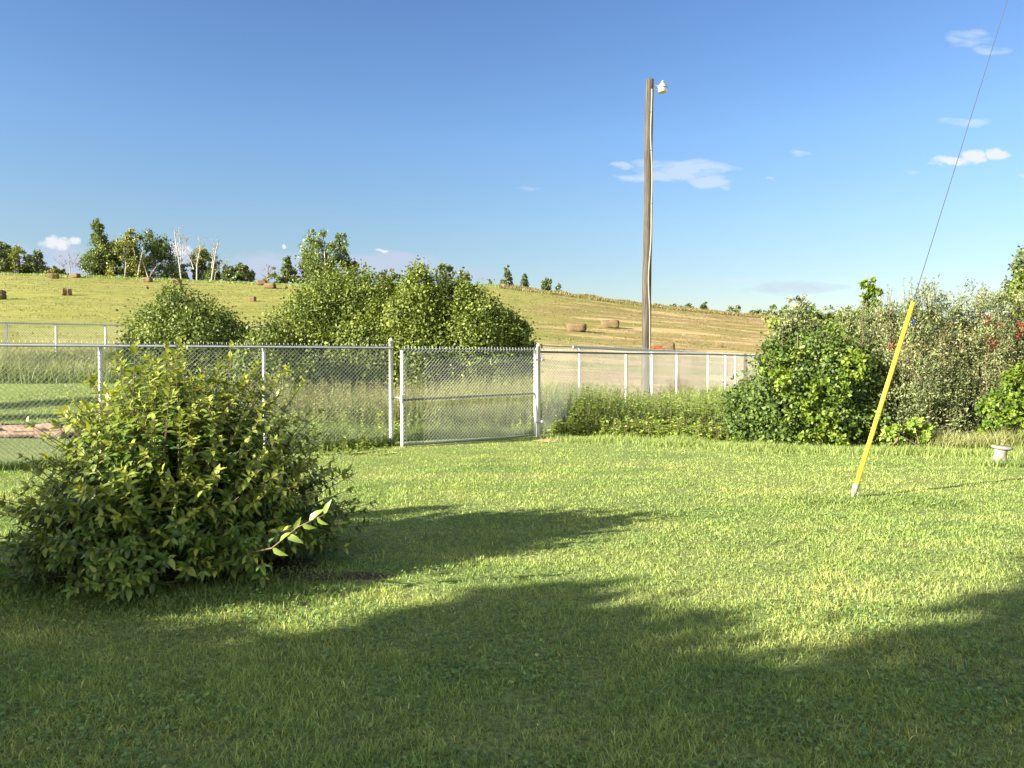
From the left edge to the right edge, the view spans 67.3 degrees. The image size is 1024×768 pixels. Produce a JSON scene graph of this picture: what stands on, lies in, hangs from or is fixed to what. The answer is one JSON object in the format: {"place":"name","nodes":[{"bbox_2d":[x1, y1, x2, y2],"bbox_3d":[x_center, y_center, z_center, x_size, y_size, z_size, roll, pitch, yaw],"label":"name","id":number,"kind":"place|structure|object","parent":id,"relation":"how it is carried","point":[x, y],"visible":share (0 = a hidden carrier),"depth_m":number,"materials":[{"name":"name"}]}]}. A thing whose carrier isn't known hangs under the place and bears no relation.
{"place":"outdoors","nodes":[
{"label":"outdoors","id":0,"kind":"place"},
{"bbox_2d":[0,383,212,425],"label":"paddock grass","id":1,"kind":"structure","parent":0,"point":[35,408],"depth_m":22.99,"materials":[{"name":"green plant"}]},
{"bbox_2d":[0,437,397,471],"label":"grass tufts","id":2,"kind":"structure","parent":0,"point":[14,466],"depth_m":11.35,"materials":[{"name":"green plant"}]},
{"bbox_2d":[0,376,991,437],"bbox_3d":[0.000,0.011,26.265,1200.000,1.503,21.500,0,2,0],"label":"paddock ground","id":3,"kind":"structure","parent":0,"point":[20,391],"depth_m":24.95,"materials":[{"name":"green plant"}]},
{"bbox_2d":[0,423,29,430],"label":"edging stone","id":4,"kind":"object","parent":3,"relation":"on","point":[11,428],"visible":0.3,"depth_m":15.85,"materials":[{"name":"stone"}]},
{"bbox_2d":[2,431,36,437],"bbox_3d":[-9.823,1.024,15.533,0.863,0.135,0.366,0,2,0],"label":"edging stone","id":5,"kind":"object","parent":3,"relation":"on","point":[7,434],"visible":0.65,"depth_m":15.40,"materials":[{"name":"stone"}]},
{"bbox_2d":[17,427,46,430],"bbox_3d":[-9.905,0.998,15.950,0.658,0.216,0.442,0,2,0],"label":"edging stone","id":6,"kind":"object","parent":3,"relation":"on","point":[19,429],"visible":0.2,"depth_m":15.75,"materials":[{"name":"stone"}]},
{"bbox_2d":[36,422,64,430],"bbox_3d":[-9.634,0.958,16.039,0.514,0.331,0.428,0,2,0],"label":"edging stone","id":7,"kind":"object","parent":3,"relation":"on","point":[45,425],"visible":0.32,"depth_m":15.89,"materials":[{"name":"stone"}]},
{"bbox_2d":[35,431,70,437],"bbox_3d":[-9.316,1.023,15.551,0.657,0.159,0.302,0,2,0],"label":"edging stone","id":8,"kind":"object","parent":3,"relation":"on","point":[52,434],"visible":0.55,"depth_m":15.41,"materials":[{"name":"stone"}]},
{"bbox_2d":[49,426,80,436],"bbox_3d":[-9.200,0.993,15.920,0.692,0.252,0.422,0,2,0],"label":"edging stone","id":9,"kind":"object","parent":3,"relation":"on","point":[71,432],"visible":0.1,"depth_m":15.76,"materials":[{"name":"stone"}]},
{"bbox_2d":[0,321,286,355],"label":"chain link fence","id":10,"kind":"object","parent":3,"relation":"on","point":[55,329],"visible":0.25,"depth_m":33.72,"materials":[{"name":"metal"}]},
{"bbox_2d":[105,272,261,406],"bbox_3d":[-8.446,-0.955,19.789,3.807,3.917,3.706,-2,3,-43],"label":"lilac bush","id":11,"kind":"object","parent":3,"relation":"on","point":[192,321],"visible":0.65,"depth_m":19.48,"materials":[{"name":"green plant"}]},
{"bbox_2d":[0,339,383,387],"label":"tall weeds","id":12,"kind":"object","parent":3,"relation":"on","point":[109,374],"visible":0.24,"depth_m":28.18,"materials":[{"name":"green plant"}]},
{"bbox_2d":[202,320,323,402],"bbox_3d":[-6.175,-0.226,19.116,3.032,2.728,2.215,0,2,0],"label":"shrub","id":13,"kind":"object","parent":3,"relation":"on","point":[293,374],"visible":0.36,"depth_m":18.74,"materials":[{"name":"green plant"}]},
{"bbox_2d":[251,250,421,399],"bbox_3d":[-4.867,-1.422,21.526,4.990,4.603,3.947,0,2,0],"label":"lilac bush","id":14,"kind":"object","parent":3,"relation":"on","point":[354,325],"visible":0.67,"depth_m":21.09,"materials":[{"name":"green plant"}]},
{"bbox_2d":[201,364,564,433],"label":"tall weeds","id":15,"kind":"object","parent":3,"relation":"on","point":[448,410],"visible":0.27,"depth_m":16.39,"materials":[{"name":"green plant"}]},
{"bbox_2d":[228,403,556,444],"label":"leafy weeds","id":16,"kind":"object","parent":3,"relation":"on","point":[315,422],"visible":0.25,"depth_m":15.23,"materials":[{"name":"green plant"}]},
{"bbox_2d":[256,418,555,443],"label":"rough grass","id":17,"kind":"structure","parent":3,"relation":"on","point":[440,434],"depth_m":15.24,"materials":[{"name":"green plant"}]},
{"bbox_2d":[370,255,468,396],"bbox_3d":[-2.434,-1.319,21.107,3.132,4.481,2.702,-1,2,-38],"label":"lilac bush","id":18,"kind":"object","parent":3,"relation":"on","point":[418,307],"visible":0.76,"depth_m":20.67,"materials":[{"name":"green plant"}]},
{"bbox_2d":[431,270,543,400],"bbox_3d":[-0.815,-1.126,21.117,3.441,4.154,2.963,0,2,0],"label":"lilac bush","id":19,"kind":"object","parent":3,"relation":"on","point":[482,327],"visible":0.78,"depth_m":20.91,"materials":[{"name":"green plant"}]},
{"bbox_2d":[530,344,572,395],"bbox_3d":[1.003,-0.459,27.017,2.409,2.017,0.086,1,2,25],"label":"chain link fence","id":20,"kind":"object","parent":3,"relation":"on","point":[553,346],"visible":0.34,"depth_m":26.75,"materials":[{"name":"metal"}]},
{"bbox_2d":[540,381,619,425],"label":"tall leafy weeds","id":21,"kind":"object","parent":3,"relation":"on","point":[571,400],"visible":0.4,"depth_m":17.23,"materials":[{"name":"green plant"}]},
{"bbox_2d":[536,343,758,436],"bbox_3d":[5.889,-0.146,25.579,0.237,2.013,22.728,1,2,29],"label":"chain link fence","id":22,"kind":"object","parent":3,"relation":"on","point":[538,376],"visible":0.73,"depth_m":20.52,"materials":[{"name":"metal"}]},
{"bbox_2d":[392,346,543,445],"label":"chain link gate","id":23,"kind":"structure","parent":22,"relation":"attached to","point":[402,386],"depth_m":14.47,"materials":[{"name":"metal"}]},
{"bbox_2d":[641,78,667,394],"bbox_3d":[5.625,-5.573,30.423,0.999,12.808,0.435,0,2,0],"label":"light pole","id":24,"kind":"object","parent":3,"relation":"on","point":[662,87],"visible":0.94,"depth_m":30.27,"materials":[{"name":"brown wood"}]},
{"bbox_2d":[572,345,761,394],"bbox_3d":[6.978,-0.381,31.160,13.504,2.250,0.372,-2,3,-45],"label":"chain link fence","id":25,"kind":"object","parent":3,"relation":"on","point":[614,348],"visible":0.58,"depth_m":29.48,"materials":[{"name":"metal"}]},
{"bbox_2d":[566,385,767,430],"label":"tall leafy weeds","id":26,"kind":"object","parent":3,"relation":"on","point":[704,414],"visible":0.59,"depth_m":16.73,"materials":[{"name":"green plant"}]},
{"bbox_2d":[549,379,976,429],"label":"green weeds","id":27,"kind":"object","parent":3,"relation":"on","point":[720,389],"visible":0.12,"depth_m":18.21,"materials":[{"name":"green plant"}]},
{"bbox_2d":[857,276,883,341],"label":"hedge shrub","id":28,"kind":"object","parent":3,"relation":"on","point":[871,289],"visible":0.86,"depth_m":15.42,"materials":[{"name":"green plant"}]},
{"bbox_2d":[996,245,1023,345],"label":"edge tree","id":29,"kind":"object","parent":3,"relation":"on","point":[1016,263],"visible":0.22,"depth_m":19.20,"materials":[{"name":"green plant"}]},
{"bbox_2d":[999,266,1023,430],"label":"hedge shrub","id":30,"kind":"object","parent":3,"relation":"on","point":[1019,277],"visible":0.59,"depth_m":15.85,"materials":[{"name":"green plant"}]},
{"bbox_2d":[0,436,1023,767],"bbox_3d":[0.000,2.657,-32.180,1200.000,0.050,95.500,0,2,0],"label":"lawn","id":31,"kind":"structure","parent":0,"point":[602,588],"depth_m":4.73,"materials":[{"name":"plant"}]},
{"bbox_2d":[34,553,317,595],"bbox_3d":[-2.545,1.422,6.001,2.360,0.048,1.716,0,2,0],"label":"soil bed","id":32,"kind":"object","parent":31,"relation":"on","point":[279,561],"visible":0.08,"depth_m":5.94,"materials":[{"name":"brown soil"}]},
{"bbox_2d":[0,334,387,603],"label":"leafy bush","id":33,"kind":"object","parent":32,"relation":"on","point":[183,486],"visible":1,"depth_m":5.43,"materials":[{"name":"green plant"}]},
{"bbox_2d":[0,562,393,649],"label":"grass","id":34,"kind":"structure","parent":31,"relation":"on","point":[234,587],"depth_m":5.14,"materials":[{"name":"green plant"}]},
{"bbox_2d":[0,338,393,467],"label":"chain link fence","id":35,"kind":"object","parent":31,"relation":"on","point":[264,367],"visible":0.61,"depth_m":12.65,"materials":[{"name":"metal"}]},
{"bbox_2d":[270,571,395,580],"bbox_3d":[-1.429,1.439,5.729,1.272,0.035,0.288,0,2,0],"label":"soil patch","id":36,"kind":"object","parent":31,"relation":"on","point":[355,575],"visible":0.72,"depth_m":5.71,"materials":[{"name":"brown soil"}]},
{"bbox_2d":[296,434,395,455],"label":"leafy weeds","id":37,"kind":"object","parent":31,"relation":"on","point":[362,441],"visible":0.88,"depth_m":13.47,"materials":[{"name":"green plant"}]},
{"bbox_2d":[0,491,1023,767],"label":"clover","id":38,"kind":"object","parent":31,"relation":"on","point":[528,673],"visible":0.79,"depth_m":3.81,"materials":[{"name":"green plant"}]},
{"bbox_2d":[535,438,563,441],"bbox_3d":[0.771,1.095,14.992,0.813,0.062,0.456,0,2,0],"label":"dirt patch","id":39,"kind":"object","parent":31,"relation":"on","point":[545,440],"visible":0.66,"depth_m":14.87,"materials":[{"name":"beige soil"}]},
{"bbox_2d":[547,414,784,441],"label":"leafy weeds","id":40,"kind":"object","parent":31,"relation":"on","point":[603,428],"visible":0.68,"depth_m":15.61,"materials":[{"name":"green plant"}]},
{"bbox_2d":[516,428,1023,459],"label":"edge grass","id":41,"kind":"structure","parent":31,"relation":"on","point":[769,447],"depth_m":13.48,"materials":[{"name":"green plant"}]},
{"bbox_2d":[768,292,831,370],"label":"slender shrub","id":42,"kind":"object","parent":31,"relation":"on","point":[794,315],"visible":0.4,"depth_m":15.04,"materials":[{"name":"green plant"}]},
{"bbox_2d":[713,313,899,446],"bbox_3d":[5.563,-0.078,14.423,3.447,2.598,2.075,0,2,0],"label":"hedge shrub","id":43,"kind":"object","parent":31,"relation":"on","point":[768,402],"visible":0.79,"depth_m":14.18,"materials":[{"name":"green plant"}]},
{"bbox_2d":[767,348,871,447],"bbox_3d":[5.562,0.287,13.857,1.928,1.924,0.748,0,2,0],"label":"hedge vine","id":44,"kind":"object","parent":31,"relation":"on","point":[853,355],"visible":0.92,"depth_m":13.77,"materials":[{"name":"green plant"}]},
{"bbox_2d":[720,486,1009,514],"bbox_3d":[4.023,1.294,8.603,2.884,0.097,1.560,-1,2,-15],"label":"grass patch","id":45,"kind":"object","parent":31,"relation":"on","point":[856,500],"visible":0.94,"depth_m":8.60,"materials":[{"name":"green plant"}]},
{"bbox_2d":[879,416,935,448],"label":"shrub","id":46,"kind":"object","parent":31,"relation":"on","point":[893,430],"visible":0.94,"depth_m":13.44,"materials":[{"name":"green plant"}]},
{"bbox_2d":[829,273,1023,444],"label":"willow hedge","id":47,"kind":"object","parent":31,"relation":"on","point":[948,411],"visible":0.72,"depth_m":14.37,"materials":[{"name":"green plant"}]},
{"bbox_2d":[851,0,1007,496],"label":"guy wire","id":48,"kind":"object","parent":31,"relation":"on","point":[855,488],"visible":0.86,"depth_m":8.97,"materials":[{"name":"yellow plastic"}]},
{"bbox_2d":[911,421,1023,450],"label":"dry weeds","id":49,"kind":"object","parent":31,"relation":"on","point":[968,441],"visible":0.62,"depth_m":13.35,"materials":[{"name":"beige plant"}]},
{"bbox_2d":[974,362,1023,444],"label":"hedge shrub","id":50,"kind":"object","parent":31,"relation":"on","point":[1012,398],"visible":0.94,"depth_m":13.50,"materials":[{"name":"green plant"}]},
{"bbox_2d":[991,444,1013,464],"bbox_3d":[7.404,1.073,11.634,0.300,0.275,0.300,5,5,0],"label":"stone pedestal","id":51,"kind":"object","parent":31,"relation":"on","point":[1001,451],"visible":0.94,"depth_m":11.55,"materials":[{"name":"stone"}]},
{"bbox_2d":[0,273,1023,390],"bbox_3d":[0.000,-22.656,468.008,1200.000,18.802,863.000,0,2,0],"label":"hill","id":52,"kind":"structure","parent":0,"point":[590,322],"depth_m":88.98,"materials":[{"name":"yellow plant"}]},
{"bbox_2d":[0,290,6,299],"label":"hay bale","id":53,"kind":"object","parent":52,"relation":"on","point":[3,295],"visible":0.96,"depth_m":97.32},
{"bbox_2d":[0,241,12,272],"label":"poplar tree","id":54,"kind":"object","parent":52,"relation":"on","point":[4,248],"visible":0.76,"depth_m":152.05,"materials":[{"name":"green plant"}]},
{"bbox_2d":[2,244,33,273],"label":"poplar tree","id":55,"kind":"object","parent":52,"relation":"on","point":[14,256],"visible":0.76,"depth_m":152.15,"materials":[{"name":"green plant"}]},
{"bbox_2d":[23,249,51,273],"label":"poplar tree","id":56,"kind":"object","parent":52,"relation":"on","point":[35,264],"visible":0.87,"depth_m":152.79,"materials":[{"name":"green plant"}]},
{"bbox_2d":[51,274,58,278],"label":"hay bale","id":57,"kind":"object","parent":52,"relation":"on","point":[54,276],"visible":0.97,"depth_m":139.65},
{"bbox_2d":[43,265,69,274],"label":"shrub","id":58,"kind":"object","parent":52,"relation":"on","point":[55,270],"visible":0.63,"depth_m":152.57,"materials":[{"name":"green plant"}]},
{"bbox_2d":[54,251,79,274],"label":"dead tree","id":59,"kind":"object","parent":52,"relation":"on","point":[65,261],"visible":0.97,"depth_m":151.27,"materials":[{"name":"grey wood"}]},
{"bbox_2d":[69,273,80,277],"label":"hay bale","id":60,"kind":"object","parent":52,"relation":"on","point":[74,275],"visible":0.92,"depth_m":143.34},
{"bbox_2d":[77,218,119,275],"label":"poplar tree","id":61,"kind":"object","parent":52,"relation":"on","point":[95,261],"visible":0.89,"depth_m":151.92,"materials":[{"name":"green plant"}]},
{"bbox_2d":[103,255,123,275],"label":"shrub","id":62,"kind":"object","parent":52,"relation":"on","point":[119,263],"visible":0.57,"depth_m":152.62,"materials":[{"name":"green plant"}]},
{"bbox_2d":[105,228,153,277],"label":"birch tree","id":63,"kind":"object","parent":52,"relation":"on","point":[132,263],"visible":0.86,"depth_m":152.32,"materials":[{"name":"green plant"}]},
{"bbox_2d":[133,245,143,276],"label":"birch tree","id":64,"kind":"object","parent":52,"relation":"on","point":[140,260],"visible":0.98,"depth_m":151.16,"materials":[{"name":"white plant"}]},
{"bbox_2d":[142,277,152,281],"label":"hay bale","id":65,"kind":"object","parent":52,"relation":"on","point":[148,279],"visible":0.91,"depth_m":140.66},
{"bbox_2d":[135,228,187,278],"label":"birch tree","id":66,"kind":"object","parent":52,"relation":"on","point":[158,248],"visible":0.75,"depth_m":156.41,"materials":[{"name":"green plant"}]},
{"bbox_2d":[169,263,189,279],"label":"shrub","id":67,"kind":"object","parent":52,"relation":"on","point":[174,274],"visible":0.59,"depth_m":155.99,"materials":[{"name":"green plant"}]},
{"bbox_2d":[171,226,188,278],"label":"dead birch","id":68,"kind":"object","parent":52,"relation":"on","point":[180,244],"visible":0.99,"depth_m":151.16,"materials":[{"name":"white wood"}]},
{"bbox_2d":[185,236,206,279],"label":"dead birch","id":69,"kind":"object","parent":52,"relation":"on","point":[198,250],"visible":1,"depth_m":151.15,"materials":[{"name":"white wood"}]},
{"bbox_2d":[187,247,221,279],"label":"poplar tree","id":70,"kind":"object","parent":52,"relation":"on","point":[204,257],"visible":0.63,"depth_m":158.53,"materials":[{"name":"green plant"}]},
{"bbox_2d":[202,267,221,280],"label":"shrub","id":71,"kind":"object","parent":52,"relation":"on","point":[217,276],"visible":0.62,"depth_m":155.94,"materials":[{"name":"green plant"}]},
{"bbox_2d":[209,235,227,279],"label":"dead birch","id":72,"kind":"object","parent":52,"relation":"on","point":[214,249],"visible":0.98,"depth_m":151.23,"materials":[{"name":"white wood"}]},
{"bbox_2d":[220,264,237,280],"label":"poplar tree","id":73,"kind":"object","parent":52,"relation":"on","point":[227,273],"visible":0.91,"depth_m":151.84,"materials":[{"name":"green plant"}]},
{"bbox_2d":[232,262,255,281],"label":"poplar tree","id":74,"kind":"object","parent":52,"relation":"on","point":[243,273],"visible":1,"depth_m":153.06,"materials":[{"name":"green plant"}]},
{"bbox_2d":[0,272,499,286],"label":"ridge grass","id":75,"kind":"structure","parent":52,"relation":"on","point":[119,278],"depth_m":146.44,"materials":[{"name":"green plant"}]},
{"bbox_2d":[257,280,266,284],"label":"hay bale","id":76,"kind":"object","parent":52,"relation":"on","point":[260,282],"visible":0.81,"depth_m":142.72},
{"bbox_2d":[261,264,276,281],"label":"poplar tree","id":77,"kind":"object","parent":52,"relation":"on","point":[268,274],"visible":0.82,"depth_m":153.27,"materials":[{"name":"green plant"}]},
{"bbox_2d":[263,283,276,288],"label":"hay bale","id":78,"kind":"object","parent":52,"relation":"on","point":[270,285],"visible":0.98,"depth_m":135.49},
{"bbox_2d":[270,256,301,283],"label":"poplar tree","id":79,"kind":"object","parent":52,"relation":"on","point":[287,271],"visible":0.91,"depth_m":152.80,"materials":[{"name":"green plant"}]},
{"bbox_2d":[295,264,316,283],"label":"poplar tree","id":80,"kind":"object","parent":52,"relation":"on","point":[297,280],"visible":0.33,"depth_m":152.96,"materials":[{"name":"green plant"}]},
{"bbox_2d":[0,273,632,371],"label":"field stubble","id":81,"kind":"object","parent":52,"relation":"on","point":[146,302],"visible":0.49,"depth_m":101.97,"materials":[{"name":"yellow plant"}]},
{"bbox_2d":[294,228,350,289],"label":"poplar tree","id":82,"kind":"object","parent":52,"relation":"on","point":[309,259],"visible":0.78,"depth_m":123.56,"materials":[{"name":"green plant"}]},
{"bbox_2d":[337,253,363,279],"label":"poplar tree","id":83,"kind":"object","parent":52,"relation":"on","point":[354,263],"visible":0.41,"depth_m":126.54,"materials":[{"name":"green plant"}]},
{"bbox_2d":[374,268,401,282],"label":"poplar tree","id":84,"kind":"object","parent":52,"relation":"on","point":[394,275],"visible":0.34,"depth_m":152.94,"materials":[{"name":"green plant"}]},
{"bbox_2d":[434,262,455,283],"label":"poplar tree","id":85,"kind":"object","parent":52,"relation":"on","point":[443,268],"visible":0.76,"depth_m":152.64,"materials":[{"name":"green plant"}]},
{"bbox_2d":[459,266,470,282],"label":"poplar tree","id":86,"kind":"object","parent":52,"relation":"on","point":[464,274],"visible":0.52,"depth_m":153.08,"materials":[{"name":"green plant"}]},
{"bbox_2d":[500,264,512,285],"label":"spruce tree","id":87,"kind":"object","parent":52,"relation":"on","point":[508,279],"visible":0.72,"depth_m":152.86,"materials":[{"name":"green plant"}]},
{"bbox_2d":[520,273,529,287],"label":"spruce tree","id":88,"kind":"object","parent":52,"relation":"on","point":[524,280],"visible":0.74,"depth_m":153.19,"materials":[{"name":"green plant"}]},
{"bbox_2d":[540,277,551,290],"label":"shrub","id":89,"kind":"object","parent":52,"relation":"on","point":[547,284],"visible":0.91,"depth_m":152.81,"materials":[{"name":"green plant"}]},
{"bbox_2d":[566,323,586,331],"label":"hay bale","id":90,"kind":"object","parent":52,"relation":"on","point":[578,327],"visible":0.92,"depth_m":79.02},
{"bbox_2d":[600,320,618,327],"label":"hay bale","id":91,"kind":"object","parent":52,"relation":"on","point":[609,323],"visible":0.92,"depth_m":87.63},
{"bbox_2d":[500,284,777,318],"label":"ridge grass","id":92,"kind":"structure","parent":52,"relation":"on","point":[622,301],"depth_m":143.88,"materials":[{"name":"yellow plant"}]},
{"bbox_2d":[651,346,662,349],"bbox_3d":[7.089,-1.773,37.979,0.719,0.201,0.101,0,2,0],"label":"orange sheet","id":93,"kind":"object","parent":52,"relation":"on","point":[656,347],"visible":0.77,"depth_m":37.97,"materials":[{"name":"plastic"}]},
{"bbox_2d":[651,342,674,350],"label":"hay bale","id":94,"kind":"object","parent":52,"relation":"on","point":[668,346],"visible":0.6,"depth_m":64.39},
{"bbox_2d":[700,301,708,309],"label":"shrub","id":95,"kind":"object","parent":52,"relation":"on","point":[704,306],"visible":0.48,"depth_m":155.47,"materials":[{"name":"green plant"}]},
{"bbox_2d":[444,287,1009,386],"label":"field stubble","id":96,"kind":"object","parent":52,"relation":"on","point":[738,321],"visible":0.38,"depth_m":99.62,"materials":[{"name":"yellow plant"}]},
{"bbox_2d":[725,305,740,312],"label":"shrub","id":97,"kind":"object","parent":52,"relation":"on","point":[736,307],"visible":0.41,"depth_m":155.22,"materials":[{"name":"green plant"}]},
{"bbox_2d":[749,309,766,314],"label":"shrub","id":98,"kind":"object","parent":52,"relation":"on","point":[759,311],"visible":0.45,"depth_m":154.75,"materials":[{"name":"green plant"}]},
{"bbox_2d":[765,303,777,315],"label":"shrub","id":99,"kind":"object","parent":52,"relation":"on","point":[773,306],"visible":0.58,"depth_m":155.62,"materials":[{"name":"green plant"}]},
{"bbox_2d":[778,304,791,312],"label":"shrub","id":100,"kind":"object","parent":52,"relation":"on","point":[786,306],"visible":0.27,"depth_m":154.86,"materials":[{"name":"green plant"}]},
{"bbox_2d":[822,304,838,318],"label":"shrub","id":101,"kind":"object","parent":52,"relation":"on","point":[829,307],"visible":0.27,"depth_m":155.59,"materials":[{"name":"green plant"}]},
{"bbox_2d":[762,304,943,369],"bbox_3d":[17.672,-1.968,39.922,9.150,4.437,2.387,0,2,0],"label":"shrub","id":102,"kind":"object","parent":52,"relation":"on","point":[772,320],"visible":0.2,"depth_m":39.67,"materials":[{"name":"green plant"}]},
{"bbox_2d":[0,0,1023,322],"label":"sky","id":103,"kind":"structure","parent":0,"point":[811,147],"materials":[{"name":"blue"}]},
{"bbox_2d":[574,399,604,423],"bbox_3d":[1.625,0.693,16.425,0.364,0.732,0.961,2,3,42],"label":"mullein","id":104,"kind":"object","parent":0,"point":[583,412],"visible":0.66,"depth_m":16.16,"materials":[{"name":"green plant"}]},
{"bbox_2d":[533,379,933,401],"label":"dry field grass","id":105,"kind":"structure","parent":0,"point":[609,386],"depth_m":33.86,"materials":[{"name":"beige plant"}]},
{"bbox_2d":[954,456,1023,468],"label":"edge grass","id":106,"kind":"structure","parent":0,"point":[1015,463],"depth_m":11.48,"materials":[{"name":"green plant"}]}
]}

